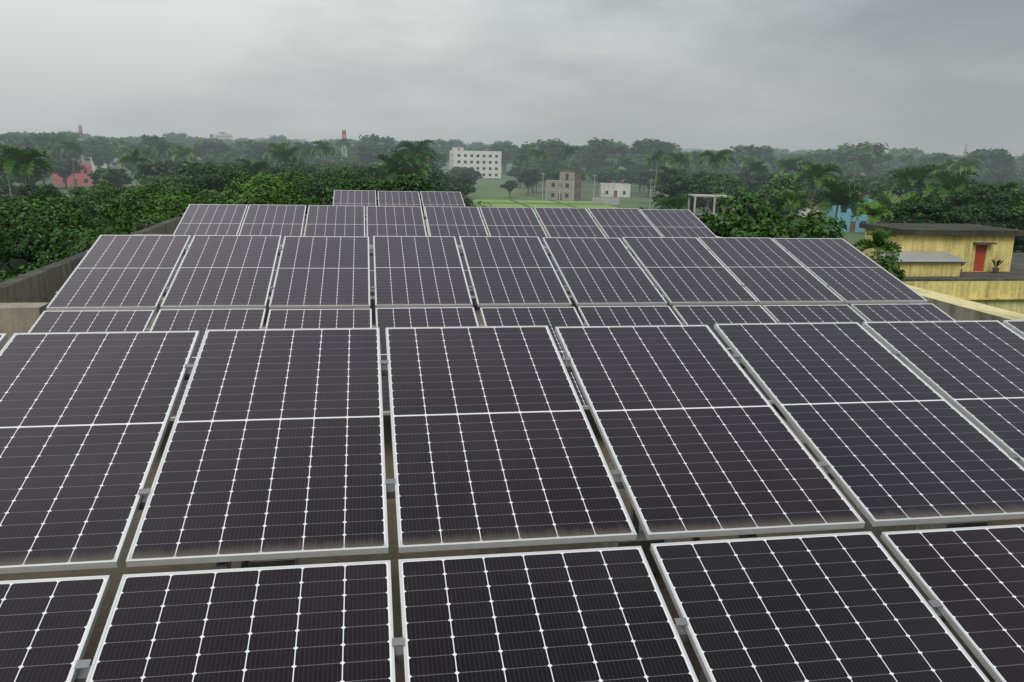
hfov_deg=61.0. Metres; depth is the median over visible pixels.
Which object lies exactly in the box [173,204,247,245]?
panel
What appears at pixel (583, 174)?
tree
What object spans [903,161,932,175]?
tree
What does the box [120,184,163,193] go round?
tree
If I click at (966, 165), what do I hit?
palm
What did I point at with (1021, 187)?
palm
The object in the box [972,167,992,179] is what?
tree
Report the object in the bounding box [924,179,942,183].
tree
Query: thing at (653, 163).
palm
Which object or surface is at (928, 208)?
tree
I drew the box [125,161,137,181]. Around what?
tree
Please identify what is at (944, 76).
sky
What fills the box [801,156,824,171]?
tree
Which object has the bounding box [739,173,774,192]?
tree
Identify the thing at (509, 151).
tree
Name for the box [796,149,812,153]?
tree
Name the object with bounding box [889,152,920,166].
tree
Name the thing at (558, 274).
panel
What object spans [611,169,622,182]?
tree
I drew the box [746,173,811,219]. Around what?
tree
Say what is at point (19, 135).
tree
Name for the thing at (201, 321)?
panel
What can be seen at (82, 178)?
pink house
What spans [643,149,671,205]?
palm
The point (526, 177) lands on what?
tree
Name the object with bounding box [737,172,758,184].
tree
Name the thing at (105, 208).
tree
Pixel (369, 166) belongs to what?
tree
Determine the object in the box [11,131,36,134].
tree
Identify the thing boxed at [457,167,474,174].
tree
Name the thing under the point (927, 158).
tree
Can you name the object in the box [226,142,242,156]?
tree
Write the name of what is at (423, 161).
palm
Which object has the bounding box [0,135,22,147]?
tree
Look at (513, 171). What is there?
tree
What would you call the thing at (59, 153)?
palm
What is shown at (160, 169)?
tree
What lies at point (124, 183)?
tree
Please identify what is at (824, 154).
tree
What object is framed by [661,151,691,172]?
tree
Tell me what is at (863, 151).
tree
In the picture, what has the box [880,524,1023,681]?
panel
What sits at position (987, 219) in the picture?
tree
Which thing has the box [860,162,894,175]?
tree
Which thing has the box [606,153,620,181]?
palm
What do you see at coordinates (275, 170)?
tree
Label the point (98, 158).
tree
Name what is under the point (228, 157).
tree
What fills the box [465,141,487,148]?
tree
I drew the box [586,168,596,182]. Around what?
tree
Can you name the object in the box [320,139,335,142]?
tree
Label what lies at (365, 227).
panel
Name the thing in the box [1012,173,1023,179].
tree
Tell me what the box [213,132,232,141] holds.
building
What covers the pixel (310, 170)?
tree
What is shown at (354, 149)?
tree
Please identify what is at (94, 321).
panel
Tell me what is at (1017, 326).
panel
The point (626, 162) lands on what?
palm
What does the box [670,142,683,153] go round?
tree
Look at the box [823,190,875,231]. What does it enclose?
blue house
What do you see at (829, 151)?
tree
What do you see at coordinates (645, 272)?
panel
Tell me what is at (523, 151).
palm
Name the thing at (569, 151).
palm
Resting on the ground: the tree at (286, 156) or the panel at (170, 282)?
the tree at (286, 156)
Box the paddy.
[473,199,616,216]
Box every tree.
[0,132,26,146]
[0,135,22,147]
[0,169,13,184]
[0,182,19,200]
[0,191,186,281]
[0,194,118,256]
[0,197,29,209]
[0,199,33,218]
[0,226,125,280]
[0,259,52,282]
[7,182,60,206]
[7,184,76,214]
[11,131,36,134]
[13,164,43,187]
[21,132,68,158]
[36,160,60,182]
[41,132,81,150]
[42,140,80,158]
[52,159,86,187]
[61,180,127,215]
[77,137,127,154]
[78,198,118,227]
[81,213,143,233]
[83,149,112,167]
[87,166,133,186]
[91,170,326,237]
[93,191,181,220]
[94,137,135,145]
[96,144,121,167]
[118,176,130,187]
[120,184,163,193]
[125,136,141,142]
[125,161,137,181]
[131,162,141,173]
[134,160,177,184]
[135,134,168,157]
[141,176,167,187]
[143,177,209,200]
[155,161,237,189]
[155,175,173,190]
[160,146,180,160]
[161,132,190,144]
[165,160,182,172]
[177,155,200,161]
[184,136,202,144]
[190,166,251,196]
[191,137,224,146]
[192,141,239,157]
[200,154,216,161]
[207,161,228,167]
[216,151,240,161]
[219,165,278,184]
[225,182,306,204]
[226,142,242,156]
[229,139,268,155]
[249,146,276,161]
[254,137,268,142]
[258,166,316,197]
[262,135,289,143]
[263,167,296,181]
[278,163,318,175]
[279,181,377,209]
[285,146,302,162]
[285,167,317,174]
[286,138,309,142]
[286,168,388,200]
[291,142,313,160]
[301,158,314,164]
[307,167,347,176]
[311,162,336,169]
[313,153,344,163]
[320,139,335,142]
[323,163,351,171]
[330,171,379,180]
[333,138,357,149]
[336,142,364,156]
[336,166,388,181]
[347,163,365,172]
[352,169,466,212]
[354,133,394,149]
[364,163,382,169]
[366,142,402,163]
[388,165,460,187]
[422,201,536,215]
[423,139,455,168]
[424,182,474,205]
[428,160,446,169]
[444,176,475,197]
[445,168,460,175]
[447,147,480,158]
[449,139,466,146]
[454,171,476,185]
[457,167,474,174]
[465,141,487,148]
[469,170,482,187]
[486,140,516,148]
[490,143,518,174]
[500,180,518,197]
[501,158,513,173]
[506,167,528,187]
[509,155,531,167]
[516,166,548,192]
[517,168,538,195]
[521,138,568,152]
[533,157,565,171]
[542,146,566,162]
[542,168,553,181]
[549,167,582,180]
[561,155,582,168]
[562,162,575,168]
[573,168,586,179]
[578,137,628,163]
[578,152,601,182]
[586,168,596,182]
[590,169,604,187]
[591,170,615,182]
[599,161,616,169]
[605,169,619,182]
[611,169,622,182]
[613,141,629,150]
[617,170,638,186]
[621,157,638,183]
[628,138,684,165]
[631,153,659,183]
[633,169,643,193]
[635,169,655,197]
[646,171,689,185]
[652,174,713,211]
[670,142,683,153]
[681,148,704,151]
[686,163,712,171]
[691,151,743,171]
[691,171,728,212]
[692,189,847,241]
[695,173,749,216]
[713,161,736,171]
[728,144,778,168]
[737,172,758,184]
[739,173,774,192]
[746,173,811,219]
[771,168,778,173]
[774,148,788,157]
[782,175,813,198]
[789,151,838,165]
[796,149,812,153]
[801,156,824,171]
[807,178,825,208]
[811,148,843,166]
[820,160,835,172]
[820,175,877,194]
[829,178,864,194]
[830,141,894,172]
[833,171,846,175]
[839,161,862,175]
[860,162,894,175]
[860,176,878,197]
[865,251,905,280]
[866,179,893,199]
[869,169,892,176]
[869,179,917,203]
[879,195,976,223]
[881,152,900,166]
[883,147,921,166]
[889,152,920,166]
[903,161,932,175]
[916,152,956,164]
[916,181,984,216]
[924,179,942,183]
[939,182,1023,245]
[950,171,972,178]
[952,204,1023,252]
[961,150,1019,169]
[962,148,1019,170]
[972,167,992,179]
[973,180,988,184]
[980,168,1016,180]
[989,179,1005,183]
[991,180,1023,188]
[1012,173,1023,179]
[1018,155,1023,166]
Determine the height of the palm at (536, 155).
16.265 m
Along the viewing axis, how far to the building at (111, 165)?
405.90 m
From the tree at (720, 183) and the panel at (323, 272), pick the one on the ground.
the tree at (720, 183)
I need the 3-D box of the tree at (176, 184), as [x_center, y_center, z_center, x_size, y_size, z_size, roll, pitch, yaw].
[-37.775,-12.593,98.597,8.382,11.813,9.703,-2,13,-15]
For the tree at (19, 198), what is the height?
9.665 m
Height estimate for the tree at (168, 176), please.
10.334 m
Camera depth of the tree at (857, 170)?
388.41 m
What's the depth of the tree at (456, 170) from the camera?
358.12 m
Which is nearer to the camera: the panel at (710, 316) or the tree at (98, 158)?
the panel at (710, 316)
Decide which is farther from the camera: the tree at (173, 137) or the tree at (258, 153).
the tree at (173, 137)
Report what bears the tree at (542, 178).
on the ground
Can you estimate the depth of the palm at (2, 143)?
335.10 m
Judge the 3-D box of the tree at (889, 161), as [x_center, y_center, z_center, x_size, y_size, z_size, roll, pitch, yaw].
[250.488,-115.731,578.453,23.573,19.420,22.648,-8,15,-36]
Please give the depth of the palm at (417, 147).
189.23 m
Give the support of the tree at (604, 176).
on the ground
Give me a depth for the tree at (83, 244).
28.64 m
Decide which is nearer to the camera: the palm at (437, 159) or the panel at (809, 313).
the panel at (809, 313)
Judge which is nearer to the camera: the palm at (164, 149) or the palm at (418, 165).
the palm at (418, 165)
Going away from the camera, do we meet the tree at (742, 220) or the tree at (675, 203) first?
the tree at (742, 220)
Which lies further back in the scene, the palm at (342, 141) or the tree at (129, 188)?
the palm at (342, 141)
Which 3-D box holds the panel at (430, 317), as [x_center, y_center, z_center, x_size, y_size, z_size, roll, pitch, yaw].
[-0.833,0.144,9.078,1.133,0.035,2.256,-1,27,-10]
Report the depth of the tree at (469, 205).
39.87 m
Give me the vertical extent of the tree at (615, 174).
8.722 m
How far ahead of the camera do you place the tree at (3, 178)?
183.95 m
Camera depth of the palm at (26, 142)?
362.39 m
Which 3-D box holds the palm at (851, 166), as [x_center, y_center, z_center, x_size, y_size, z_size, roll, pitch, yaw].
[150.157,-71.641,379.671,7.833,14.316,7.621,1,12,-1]
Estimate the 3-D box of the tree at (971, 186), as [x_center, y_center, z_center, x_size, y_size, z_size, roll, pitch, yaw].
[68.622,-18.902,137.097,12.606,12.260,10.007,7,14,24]
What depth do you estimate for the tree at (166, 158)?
379.94 m
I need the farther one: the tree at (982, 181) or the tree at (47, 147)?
the tree at (47, 147)
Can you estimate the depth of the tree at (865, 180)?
226.41 m
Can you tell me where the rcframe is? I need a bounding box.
[688,194,734,215]
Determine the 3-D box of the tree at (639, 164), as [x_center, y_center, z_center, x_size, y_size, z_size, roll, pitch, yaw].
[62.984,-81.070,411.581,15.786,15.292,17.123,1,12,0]
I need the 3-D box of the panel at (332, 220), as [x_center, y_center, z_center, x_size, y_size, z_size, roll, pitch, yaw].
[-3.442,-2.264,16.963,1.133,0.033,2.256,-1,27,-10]
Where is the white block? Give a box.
[449,146,501,177]
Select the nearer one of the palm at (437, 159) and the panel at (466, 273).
the panel at (466, 273)
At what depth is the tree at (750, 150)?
442.91 m
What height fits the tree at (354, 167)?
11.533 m
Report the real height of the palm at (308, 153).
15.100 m
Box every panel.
[0,331,199,573]
[0,333,6,346]
[0,575,110,681]
[28,310,154,332]
[46,235,190,310]
[86,560,394,681]
[126,328,387,566]
[150,308,265,420]
[160,235,281,308]
[161,246,188,300]
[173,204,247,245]
[239,204,305,245]
[265,309,371,328]
[268,246,281,299]
[269,236,369,308]
[304,205,364,236]
[333,190,375,218]
[365,219,366,236]
[366,206,426,246]
[369,247,374,298]
[373,236,472,307]
[375,307,478,414]
[378,191,422,212]
[385,326,636,552]
[398,546,698,681]
[420,191,464,215]
[424,206,487,246]
[458,247,474,297]
[459,236,571,306]
[479,207,546,246]
[480,307,588,409]
[534,207,605,237]
[542,237,666,305]
[544,247,571,297]
[555,325,864,539]
[578,306,682,325]
[588,208,661,246]
[622,237,757,304]
[627,247,663,296]
[640,209,716,237]
[650,531,989,681]
[672,305,776,403]
[698,237,843,303]
[714,322,1023,526]
[763,305,942,396]
[772,238,927,303]
[850,303,955,321]
[862,320,1023,466]
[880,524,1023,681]
[1002,320,1023,337]
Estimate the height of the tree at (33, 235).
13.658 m
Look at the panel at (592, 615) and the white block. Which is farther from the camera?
the white block
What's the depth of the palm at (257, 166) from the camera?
158.70 m
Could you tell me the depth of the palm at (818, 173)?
136.62 m
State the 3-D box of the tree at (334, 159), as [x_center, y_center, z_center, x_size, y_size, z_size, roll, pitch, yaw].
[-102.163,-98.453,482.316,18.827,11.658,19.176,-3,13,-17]
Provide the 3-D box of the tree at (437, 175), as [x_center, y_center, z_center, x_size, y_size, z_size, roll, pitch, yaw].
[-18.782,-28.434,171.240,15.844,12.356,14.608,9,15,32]
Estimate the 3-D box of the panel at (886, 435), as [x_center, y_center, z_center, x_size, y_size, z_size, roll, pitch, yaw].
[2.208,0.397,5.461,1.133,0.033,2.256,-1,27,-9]
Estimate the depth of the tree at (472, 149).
533.21 m
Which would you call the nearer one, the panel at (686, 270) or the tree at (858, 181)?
the panel at (686, 270)
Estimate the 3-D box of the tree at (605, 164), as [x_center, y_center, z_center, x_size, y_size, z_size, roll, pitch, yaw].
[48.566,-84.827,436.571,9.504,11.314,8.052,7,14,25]
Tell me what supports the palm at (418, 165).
on the ground
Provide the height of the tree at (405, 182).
14.186 m
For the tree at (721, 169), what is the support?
on the ground
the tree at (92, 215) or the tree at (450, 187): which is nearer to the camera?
the tree at (92, 215)
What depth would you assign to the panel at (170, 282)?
14.38 m
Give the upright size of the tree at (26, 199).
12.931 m
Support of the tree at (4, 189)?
on the ground
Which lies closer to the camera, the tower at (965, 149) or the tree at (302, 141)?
the tower at (965, 149)
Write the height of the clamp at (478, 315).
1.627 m
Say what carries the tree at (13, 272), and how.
on the ground
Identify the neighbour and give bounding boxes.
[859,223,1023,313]
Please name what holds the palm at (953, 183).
on the ground
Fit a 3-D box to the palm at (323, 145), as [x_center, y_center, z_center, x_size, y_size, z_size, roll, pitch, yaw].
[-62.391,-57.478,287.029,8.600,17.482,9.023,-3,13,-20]
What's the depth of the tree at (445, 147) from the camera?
610.80 m
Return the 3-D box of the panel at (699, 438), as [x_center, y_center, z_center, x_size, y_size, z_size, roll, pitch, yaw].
[1.037,0.420,5.261,1.133,0.035,2.256,-1,27,-10]
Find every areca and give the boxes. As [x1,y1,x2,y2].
[135,173,149,185]
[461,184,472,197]
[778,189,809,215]
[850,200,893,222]
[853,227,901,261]
[996,182,1020,194]
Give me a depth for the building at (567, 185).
273.54 m
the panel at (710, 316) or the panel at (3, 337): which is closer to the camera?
the panel at (3, 337)
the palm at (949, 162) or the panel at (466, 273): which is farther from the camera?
the palm at (949, 162)
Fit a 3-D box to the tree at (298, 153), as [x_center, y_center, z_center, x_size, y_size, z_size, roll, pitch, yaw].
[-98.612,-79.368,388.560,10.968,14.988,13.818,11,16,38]
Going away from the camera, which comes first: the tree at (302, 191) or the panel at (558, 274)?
the panel at (558, 274)
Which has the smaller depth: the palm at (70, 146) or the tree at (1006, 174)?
the palm at (70, 146)
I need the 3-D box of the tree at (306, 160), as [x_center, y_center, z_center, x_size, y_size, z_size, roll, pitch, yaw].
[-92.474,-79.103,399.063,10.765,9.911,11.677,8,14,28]
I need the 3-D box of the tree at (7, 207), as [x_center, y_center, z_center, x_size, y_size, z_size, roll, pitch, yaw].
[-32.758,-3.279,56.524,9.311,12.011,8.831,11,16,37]
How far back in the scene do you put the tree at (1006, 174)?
356.11 m
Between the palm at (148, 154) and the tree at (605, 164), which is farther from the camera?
the tree at (605, 164)
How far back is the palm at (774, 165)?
373.86 m
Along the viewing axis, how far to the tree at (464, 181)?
190.06 m
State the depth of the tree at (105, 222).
54.44 m
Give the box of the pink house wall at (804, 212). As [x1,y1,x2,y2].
[789,204,823,225]
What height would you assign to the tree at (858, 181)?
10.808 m
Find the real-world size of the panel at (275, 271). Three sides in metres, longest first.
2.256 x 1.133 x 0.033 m
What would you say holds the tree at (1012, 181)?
on the ground
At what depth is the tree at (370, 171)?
135.95 m
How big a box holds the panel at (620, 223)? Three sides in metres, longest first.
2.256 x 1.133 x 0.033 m
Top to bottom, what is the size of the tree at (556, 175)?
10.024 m
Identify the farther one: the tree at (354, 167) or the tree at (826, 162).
the tree at (826, 162)
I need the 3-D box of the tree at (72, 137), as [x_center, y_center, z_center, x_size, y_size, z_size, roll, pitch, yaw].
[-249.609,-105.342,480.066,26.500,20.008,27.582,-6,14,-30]
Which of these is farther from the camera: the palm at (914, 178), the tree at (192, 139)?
the tree at (192, 139)
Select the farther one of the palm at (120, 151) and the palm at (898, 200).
the palm at (120, 151)
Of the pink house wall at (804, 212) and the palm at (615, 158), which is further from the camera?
the palm at (615, 158)
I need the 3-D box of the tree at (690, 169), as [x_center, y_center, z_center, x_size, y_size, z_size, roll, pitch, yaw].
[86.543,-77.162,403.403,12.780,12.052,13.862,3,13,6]
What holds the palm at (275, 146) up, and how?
on the ground
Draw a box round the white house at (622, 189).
[599,180,630,196]
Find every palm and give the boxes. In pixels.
[0,140,10,153]
[0,145,53,185]
[0,153,33,197]
[17,138,39,151]
[49,144,70,159]
[57,140,82,186]
[112,145,129,168]
[115,148,155,184]
[128,144,139,174]
[139,145,154,155]
[140,149,158,160]
[150,142,173,160]
[172,144,196,161]
[235,157,272,175]
[262,142,293,166]
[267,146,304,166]
[299,147,321,164]
[310,140,335,162]
[320,149,335,160]
[335,138,351,158]
[374,153,417,180]
[383,149,432,182]
[396,139,436,163]
[406,150,435,167]
[424,152,442,165]
[434,152,449,164]
[513,154,531,189]
[515,148,530,166]
[526,148,548,192]
[558,145,580,166]
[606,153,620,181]
[616,157,634,170]
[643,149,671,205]
[645,155,666,192]
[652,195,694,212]
[653,165,686,196]
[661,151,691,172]
[688,151,703,170]
[691,160,709,172]
[699,149,736,174]
[736,156,757,167]
[740,159,769,178]
[770,159,785,173]
[775,156,804,174]
[793,161,842,214]
[811,179,869,230]
[847,160,864,175]
[851,158,873,174]
[866,190,927,222]
[886,164,944,202]
[896,155,914,165]
[901,165,923,169]
[921,170,980,201]
[929,161,950,173]
[932,153,952,164]
[932,159,960,173]
[948,157,982,177]
[1008,194,1023,223]
[1012,182,1023,193]
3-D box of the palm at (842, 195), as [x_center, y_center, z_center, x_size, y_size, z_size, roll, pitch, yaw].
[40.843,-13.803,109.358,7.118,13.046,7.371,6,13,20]
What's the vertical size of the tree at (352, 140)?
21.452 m
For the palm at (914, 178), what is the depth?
133.72 m
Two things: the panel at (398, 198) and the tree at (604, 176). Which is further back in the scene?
the tree at (604, 176)
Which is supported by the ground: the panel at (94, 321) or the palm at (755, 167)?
the palm at (755, 167)
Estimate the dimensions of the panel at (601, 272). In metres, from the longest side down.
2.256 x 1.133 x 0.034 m
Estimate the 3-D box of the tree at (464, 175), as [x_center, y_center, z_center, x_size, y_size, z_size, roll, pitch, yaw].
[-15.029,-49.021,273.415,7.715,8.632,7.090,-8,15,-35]
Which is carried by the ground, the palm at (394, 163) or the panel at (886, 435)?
the palm at (394, 163)
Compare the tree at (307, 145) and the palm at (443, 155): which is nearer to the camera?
the palm at (443, 155)
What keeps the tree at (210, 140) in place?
on the ground
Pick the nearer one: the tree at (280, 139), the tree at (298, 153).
the tree at (298, 153)
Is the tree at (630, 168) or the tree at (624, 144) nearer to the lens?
the tree at (630, 168)
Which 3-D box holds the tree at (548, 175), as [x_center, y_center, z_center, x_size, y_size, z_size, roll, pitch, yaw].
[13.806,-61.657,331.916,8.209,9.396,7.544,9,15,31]
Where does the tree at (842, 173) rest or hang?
on the ground
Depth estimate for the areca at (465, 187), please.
169.20 m
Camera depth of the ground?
312.44 m
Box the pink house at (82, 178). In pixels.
[52,160,92,185]
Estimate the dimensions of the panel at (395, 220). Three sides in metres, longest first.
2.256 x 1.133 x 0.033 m
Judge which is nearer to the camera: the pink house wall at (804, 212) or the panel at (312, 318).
the panel at (312, 318)
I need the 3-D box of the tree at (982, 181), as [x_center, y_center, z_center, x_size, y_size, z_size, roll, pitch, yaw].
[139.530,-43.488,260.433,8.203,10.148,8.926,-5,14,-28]
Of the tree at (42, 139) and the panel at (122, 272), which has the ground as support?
the tree at (42, 139)
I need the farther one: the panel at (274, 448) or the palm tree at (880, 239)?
the palm tree at (880, 239)
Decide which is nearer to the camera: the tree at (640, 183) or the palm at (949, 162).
the palm at (949, 162)
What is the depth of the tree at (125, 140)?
525.24 m
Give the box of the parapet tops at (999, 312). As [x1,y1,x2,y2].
[0,217,1023,319]
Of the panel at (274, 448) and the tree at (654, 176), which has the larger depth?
the tree at (654, 176)
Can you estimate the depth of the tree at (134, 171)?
297.44 m
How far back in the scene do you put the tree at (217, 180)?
107.54 m
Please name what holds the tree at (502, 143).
on the ground
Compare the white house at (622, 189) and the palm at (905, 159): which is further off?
the palm at (905, 159)
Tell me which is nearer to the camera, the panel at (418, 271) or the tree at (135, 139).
the panel at (418, 271)
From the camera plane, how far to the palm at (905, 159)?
433.50 m
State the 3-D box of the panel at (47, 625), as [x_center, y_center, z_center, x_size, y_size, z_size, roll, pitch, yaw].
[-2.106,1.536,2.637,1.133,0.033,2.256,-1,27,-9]
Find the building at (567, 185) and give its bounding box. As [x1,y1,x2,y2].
[546,170,582,200]
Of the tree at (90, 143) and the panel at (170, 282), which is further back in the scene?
the tree at (90, 143)
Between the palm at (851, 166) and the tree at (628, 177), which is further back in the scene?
the palm at (851, 166)
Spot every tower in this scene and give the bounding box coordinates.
[78,125,84,158]
[342,130,346,159]
[963,144,967,156]
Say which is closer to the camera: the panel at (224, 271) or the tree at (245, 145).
the panel at (224, 271)
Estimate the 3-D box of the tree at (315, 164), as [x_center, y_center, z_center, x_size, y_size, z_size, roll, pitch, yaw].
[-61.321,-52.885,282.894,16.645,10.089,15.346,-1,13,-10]
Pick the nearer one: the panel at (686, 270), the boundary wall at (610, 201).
the panel at (686, 270)
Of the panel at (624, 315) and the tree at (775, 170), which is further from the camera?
the tree at (775, 170)
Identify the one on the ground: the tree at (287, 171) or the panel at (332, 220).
the tree at (287, 171)
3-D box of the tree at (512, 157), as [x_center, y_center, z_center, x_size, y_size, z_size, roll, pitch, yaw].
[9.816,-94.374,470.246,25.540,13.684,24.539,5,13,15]
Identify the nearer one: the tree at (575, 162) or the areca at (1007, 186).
the areca at (1007, 186)
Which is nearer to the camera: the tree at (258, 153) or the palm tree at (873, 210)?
the palm tree at (873, 210)
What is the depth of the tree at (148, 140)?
391.59 m
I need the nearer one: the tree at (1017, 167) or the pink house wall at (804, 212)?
the pink house wall at (804, 212)
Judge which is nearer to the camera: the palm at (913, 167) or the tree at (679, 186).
the tree at (679, 186)
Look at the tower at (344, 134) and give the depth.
520.70 m
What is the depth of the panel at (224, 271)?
10.56 m
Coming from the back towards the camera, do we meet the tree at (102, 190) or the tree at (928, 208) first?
the tree at (102, 190)
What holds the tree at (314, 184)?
on the ground
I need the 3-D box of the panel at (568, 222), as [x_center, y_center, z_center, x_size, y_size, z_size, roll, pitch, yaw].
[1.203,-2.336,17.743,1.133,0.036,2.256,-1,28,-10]
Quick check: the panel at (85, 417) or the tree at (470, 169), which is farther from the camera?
the tree at (470, 169)
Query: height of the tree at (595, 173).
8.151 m
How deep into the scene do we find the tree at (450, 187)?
143.31 m
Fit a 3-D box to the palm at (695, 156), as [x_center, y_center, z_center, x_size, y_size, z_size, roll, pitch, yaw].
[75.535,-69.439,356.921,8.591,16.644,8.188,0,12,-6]
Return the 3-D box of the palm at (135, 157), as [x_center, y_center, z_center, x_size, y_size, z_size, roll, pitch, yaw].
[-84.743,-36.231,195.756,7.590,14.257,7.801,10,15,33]
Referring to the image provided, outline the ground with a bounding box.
[12,155,1023,250]
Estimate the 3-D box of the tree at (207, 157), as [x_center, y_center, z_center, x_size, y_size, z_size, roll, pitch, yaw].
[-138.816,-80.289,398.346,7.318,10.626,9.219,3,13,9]
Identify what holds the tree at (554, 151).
on the ground
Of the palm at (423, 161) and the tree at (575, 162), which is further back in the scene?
the tree at (575, 162)
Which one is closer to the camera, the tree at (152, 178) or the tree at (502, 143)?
the tree at (152, 178)
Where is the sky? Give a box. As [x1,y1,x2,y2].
[0,0,1023,155]
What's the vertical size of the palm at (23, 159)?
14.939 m
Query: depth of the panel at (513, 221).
17.71 m
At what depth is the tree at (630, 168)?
425.79 m
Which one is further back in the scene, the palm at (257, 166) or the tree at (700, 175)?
the tree at (700, 175)
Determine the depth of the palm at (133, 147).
398.00 m
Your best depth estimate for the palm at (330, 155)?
387.66 m
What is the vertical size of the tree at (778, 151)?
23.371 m
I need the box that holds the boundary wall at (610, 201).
[592,197,618,204]
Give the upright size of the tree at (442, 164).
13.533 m
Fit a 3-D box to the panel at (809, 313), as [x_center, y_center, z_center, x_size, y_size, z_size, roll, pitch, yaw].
[3.827,0.078,9.855,1.133,0.035,2.256,-1,27,-9]
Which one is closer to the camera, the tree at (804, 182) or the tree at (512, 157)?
the tree at (804, 182)
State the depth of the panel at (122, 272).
10.36 m
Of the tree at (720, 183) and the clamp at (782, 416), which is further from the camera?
the tree at (720, 183)
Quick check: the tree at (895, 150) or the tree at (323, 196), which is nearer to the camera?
the tree at (323, 196)
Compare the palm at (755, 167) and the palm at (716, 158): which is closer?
the palm at (716, 158)
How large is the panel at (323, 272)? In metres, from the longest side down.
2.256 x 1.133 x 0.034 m
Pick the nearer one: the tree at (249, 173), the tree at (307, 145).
the tree at (249, 173)
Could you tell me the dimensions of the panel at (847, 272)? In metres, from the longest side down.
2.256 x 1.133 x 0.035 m
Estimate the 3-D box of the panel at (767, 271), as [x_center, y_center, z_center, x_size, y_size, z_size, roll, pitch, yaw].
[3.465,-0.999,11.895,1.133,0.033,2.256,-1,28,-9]
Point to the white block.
(486, 163)
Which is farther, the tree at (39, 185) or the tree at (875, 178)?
the tree at (875, 178)
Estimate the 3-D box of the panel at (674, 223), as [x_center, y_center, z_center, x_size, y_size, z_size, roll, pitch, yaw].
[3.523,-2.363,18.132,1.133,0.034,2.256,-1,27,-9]
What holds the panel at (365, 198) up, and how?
on the table structure
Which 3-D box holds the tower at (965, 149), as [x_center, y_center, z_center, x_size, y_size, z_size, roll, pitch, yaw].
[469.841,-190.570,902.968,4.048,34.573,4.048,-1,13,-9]
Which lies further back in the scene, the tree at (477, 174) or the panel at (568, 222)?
the tree at (477, 174)
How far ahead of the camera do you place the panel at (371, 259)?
14.95 m
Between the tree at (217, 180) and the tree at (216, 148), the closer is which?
the tree at (217, 180)
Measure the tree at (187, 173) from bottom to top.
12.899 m
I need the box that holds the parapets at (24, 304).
[0,218,1009,350]
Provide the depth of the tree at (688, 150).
1947.89 m
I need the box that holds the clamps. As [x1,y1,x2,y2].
[74,248,1019,668]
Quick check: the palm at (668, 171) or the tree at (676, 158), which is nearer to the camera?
the palm at (668, 171)
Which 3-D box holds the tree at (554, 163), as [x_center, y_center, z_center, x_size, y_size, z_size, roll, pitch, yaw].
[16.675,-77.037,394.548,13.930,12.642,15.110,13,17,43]
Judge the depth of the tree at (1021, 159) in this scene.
576.24 m
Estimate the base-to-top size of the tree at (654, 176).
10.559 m
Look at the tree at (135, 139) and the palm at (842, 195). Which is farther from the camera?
the tree at (135, 139)
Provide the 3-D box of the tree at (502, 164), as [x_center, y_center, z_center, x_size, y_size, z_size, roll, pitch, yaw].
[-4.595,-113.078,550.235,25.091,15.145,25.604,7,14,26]
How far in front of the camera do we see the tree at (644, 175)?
299.90 m
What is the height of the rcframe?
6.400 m
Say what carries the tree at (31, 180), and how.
on the ground
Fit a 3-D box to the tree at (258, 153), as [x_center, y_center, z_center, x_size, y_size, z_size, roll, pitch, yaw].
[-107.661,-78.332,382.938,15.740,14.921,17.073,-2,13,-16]
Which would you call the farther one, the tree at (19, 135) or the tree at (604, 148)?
the tree at (19, 135)
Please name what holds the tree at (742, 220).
on the ground
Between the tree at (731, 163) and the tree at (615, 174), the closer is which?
the tree at (615, 174)
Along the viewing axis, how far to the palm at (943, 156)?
405.53 m
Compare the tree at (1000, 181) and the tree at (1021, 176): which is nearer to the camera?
the tree at (1000, 181)
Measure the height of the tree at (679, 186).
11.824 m
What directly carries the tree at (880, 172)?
on the ground
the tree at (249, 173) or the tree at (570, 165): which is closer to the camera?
the tree at (249, 173)
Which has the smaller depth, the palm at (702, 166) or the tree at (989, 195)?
the tree at (989, 195)
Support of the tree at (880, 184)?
on the ground
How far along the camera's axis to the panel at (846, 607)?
3.77 m
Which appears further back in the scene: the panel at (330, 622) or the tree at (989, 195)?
the tree at (989, 195)
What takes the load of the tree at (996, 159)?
on the ground
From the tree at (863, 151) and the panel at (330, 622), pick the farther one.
the tree at (863, 151)
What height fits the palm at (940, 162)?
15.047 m
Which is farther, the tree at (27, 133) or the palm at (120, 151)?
the tree at (27, 133)
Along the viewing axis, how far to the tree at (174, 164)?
218.55 m
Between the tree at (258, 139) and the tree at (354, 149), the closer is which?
the tree at (354, 149)
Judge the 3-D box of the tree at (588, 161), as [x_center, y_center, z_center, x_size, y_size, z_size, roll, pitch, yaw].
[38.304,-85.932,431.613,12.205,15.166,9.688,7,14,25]

